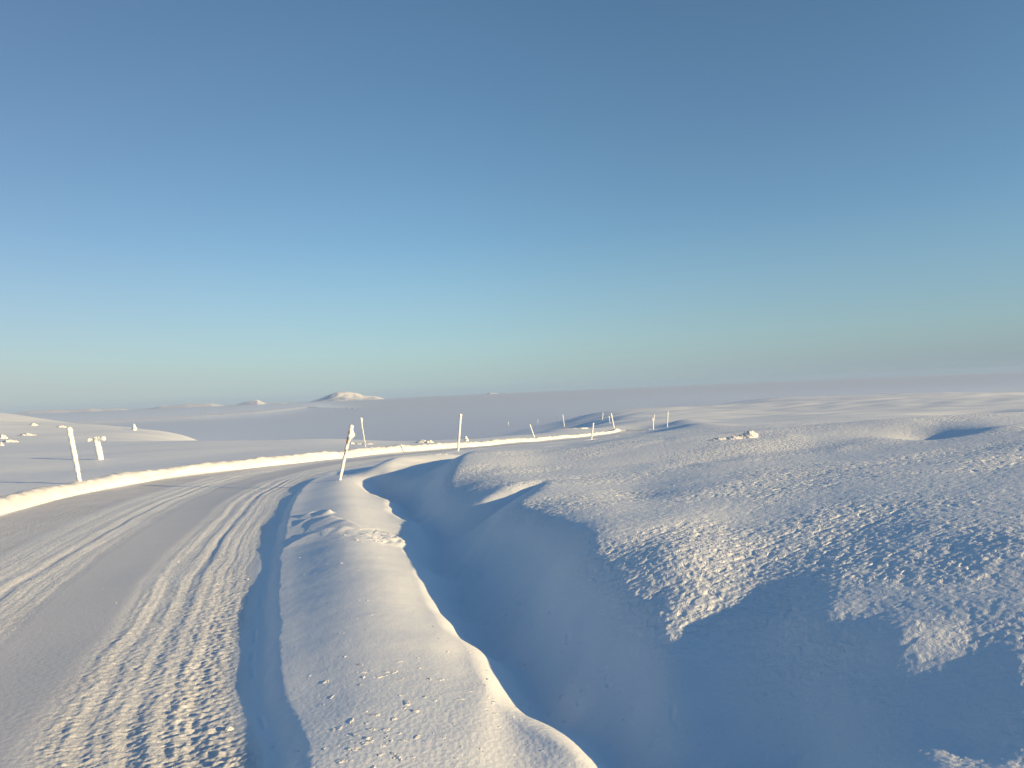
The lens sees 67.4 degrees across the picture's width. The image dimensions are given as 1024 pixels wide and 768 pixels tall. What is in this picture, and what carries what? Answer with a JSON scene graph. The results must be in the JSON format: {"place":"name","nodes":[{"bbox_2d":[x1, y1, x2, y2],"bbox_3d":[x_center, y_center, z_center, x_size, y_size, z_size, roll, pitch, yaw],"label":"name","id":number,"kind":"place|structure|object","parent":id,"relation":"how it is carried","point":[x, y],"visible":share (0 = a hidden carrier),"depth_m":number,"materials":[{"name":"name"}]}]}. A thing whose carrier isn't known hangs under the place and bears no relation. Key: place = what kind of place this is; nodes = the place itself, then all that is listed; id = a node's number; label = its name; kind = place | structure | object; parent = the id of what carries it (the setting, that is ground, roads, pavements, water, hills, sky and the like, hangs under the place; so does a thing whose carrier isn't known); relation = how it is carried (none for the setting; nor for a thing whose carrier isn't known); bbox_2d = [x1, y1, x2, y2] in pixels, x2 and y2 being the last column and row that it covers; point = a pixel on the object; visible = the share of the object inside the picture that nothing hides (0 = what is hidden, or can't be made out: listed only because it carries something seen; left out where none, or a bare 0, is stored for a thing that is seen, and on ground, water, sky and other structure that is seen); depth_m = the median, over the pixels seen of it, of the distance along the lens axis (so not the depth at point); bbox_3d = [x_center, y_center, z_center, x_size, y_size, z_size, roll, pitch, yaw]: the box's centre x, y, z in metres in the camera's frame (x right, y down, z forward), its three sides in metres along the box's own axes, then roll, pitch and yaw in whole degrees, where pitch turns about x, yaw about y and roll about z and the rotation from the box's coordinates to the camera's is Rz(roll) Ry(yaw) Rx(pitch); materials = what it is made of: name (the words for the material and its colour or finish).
{"place":"outdoors","nodes":[
{"label":"outdoors","id":0,"kind":"place"},
{"bbox_2d":[8,400,359,439],"bbox_3d":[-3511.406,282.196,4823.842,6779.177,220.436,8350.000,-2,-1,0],"label":"snowy hill","id":1,"kind":"structure","parent":0,"point":[258,419],"depth_m":976.93,"materials":[{"name":"white snow"}]},
{"bbox_2d":[0,429,648,767],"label":"road","id":2,"kind":"structure","parent":0,"point":[74,569],"depth_m":8.90,"materials":[{"name":"white snow"}]},
{"bbox_2d":[224,726,233,731],"bbox_3d":[-2.079,2.533,5.639,0.074,0.039,0.056,-2,-1,0],"label":"snow clod","id":3,"kind":"object","parent":2,"relation":"on","point":[228,728],"visible":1,"depth_m":5.62,"materials":[{"name":"white snow"}]},
{"bbox_2d":[296,391,415,404],"bbox_3d":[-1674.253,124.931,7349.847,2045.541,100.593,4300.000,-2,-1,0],"label":"mountain","id":4,"kind":"structure","parent":0,"point":[344,397],"depth_m":6695.08,"materials":[{"name":"white snow"}]},
{"bbox_2d":[477,393,528,395],"bbox_3d":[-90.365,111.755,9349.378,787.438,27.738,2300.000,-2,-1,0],"label":"mountain","id":5,"kind":"structure","parent":0,"point":[499,394],"depth_m":9056.54,"materials":[{"name":"white snow"}]},
{"bbox_2d":[0,373,1023,767],"bbox_3d":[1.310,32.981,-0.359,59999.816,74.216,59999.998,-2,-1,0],"label":"snow field","id":6,"kind":"structure","parent":0,"point":[676,573],"depth_m":7.82,"materials":[{"name":"white snow"}]},
{"bbox_2d":[0,434,7,438],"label":"snowy rock","id":7,"kind":"object","parent":6,"relation":"on","point":[2,436],"visible":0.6,"depth_m":96.74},
{"bbox_2d":[1,439,18,441],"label":"snowy rock","id":8,"kind":"object","parent":6,"relation":"on","point":[9,440],"visible":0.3,"depth_m":79.99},
{"bbox_2d":[17,433,34,435],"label":"snowy rock","id":9,"kind":"object","parent":6,"relation":"on","point":[27,434],"visible":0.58,"depth_m":105.81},
{"bbox_2d":[87,436,105,459],"bbox_3d":[-19.612,3.113,36.324,0.837,1.300,0.330,-2,-1,0],"label":"field sign","id":10,"kind":"object","parent":6,"relation":"on","point":[98,447],"visible":0.96,"depth_m":36.22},
{"bbox_2d":[0,428,620,513],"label":"snow bank","id":11,"kind":"structure","parent":6,"relation":"on","point":[20,500],"depth_m":27.49,"materials":[{"name":"white snow"}]},
{"bbox_2d":[67,427,81,480],"bbox_3d":[-12.909,2.241,22.701,0.433,1.959,0.175,-2,-1,0],"label":"snow pole","id":12,"kind":"object","parent":11,"relation":"on","point":[73,450],"visible":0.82,"depth_m":22.65,"materials":[{"name":"white snow"}]},
{"bbox_2d":[338,424,354,479],"bbox_3d":[-4.415,1.934,20.358,0.561,1.710,0.184,-2,-1,0],"label":"snow pole","id":13,"kind":"object","parent":6,"relation":"on","point":[351,435],"visible":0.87,"depth_m":20.32,"materials":[{"name":"white snow"}]},
{"bbox_2d":[360,418,365,446],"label":"snow pole","id":14,"kind":"object","parent":6,"relation":"on","point":[361,419],"visible":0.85,"depth_m":43.30,"materials":[{"name":"white snow"}]},
{"bbox_2d":[412,440,433,442],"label":"snow heap","id":15,"kind":"object","parent":6,"relation":"on","point":[425,441],"visible":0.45,"depth_m":56.04,"materials":[{"name":"white snow"}]},
{"bbox_2d":[457,414,461,450],"bbox_3d":[-2.643,2.562,38.612,0.378,2.132,0.159,-2,-1,0],"label":"snow pole","id":16,"kind":"object","parent":6,"relation":"on","point":[459,429],"visible":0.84,"depth_m":38.56,"materials":[{"name":"white snow"}]},
{"bbox_2d":[102,526,883,767],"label":"snow crumbs","id":17,"kind":"object","parent":6,"relation":"on","point":[398,756],"visible":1,"depth_m":5.27,"materials":[{"name":"white snow"}]},
{"bbox_2d":[564,427,586,428],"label":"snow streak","id":18,"kind":"object","parent":6,"relation":"on","point":[577,428],"visible":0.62,"depth_m":121.48,"materials":[{"name":"white snow"}]},
{"bbox_2d":[712,430,757,439],"bbox_3d":[5.511,1.348,18.976,1.163,0.377,0.316,-2,-1,0],"label":"snow boulder","id":19,"kind":"object","parent":6,"relation":"on","point":[749,434],"visible":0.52,"depth_m":18.90,"materials":[{"name":"white snow"}]},
{"bbox_2d":[0,0,1023,412],"label":"sky","id":20,"kind":"structure","parent":0,"point":[221,202],"materials":[{"name":"blue"}]}
]}

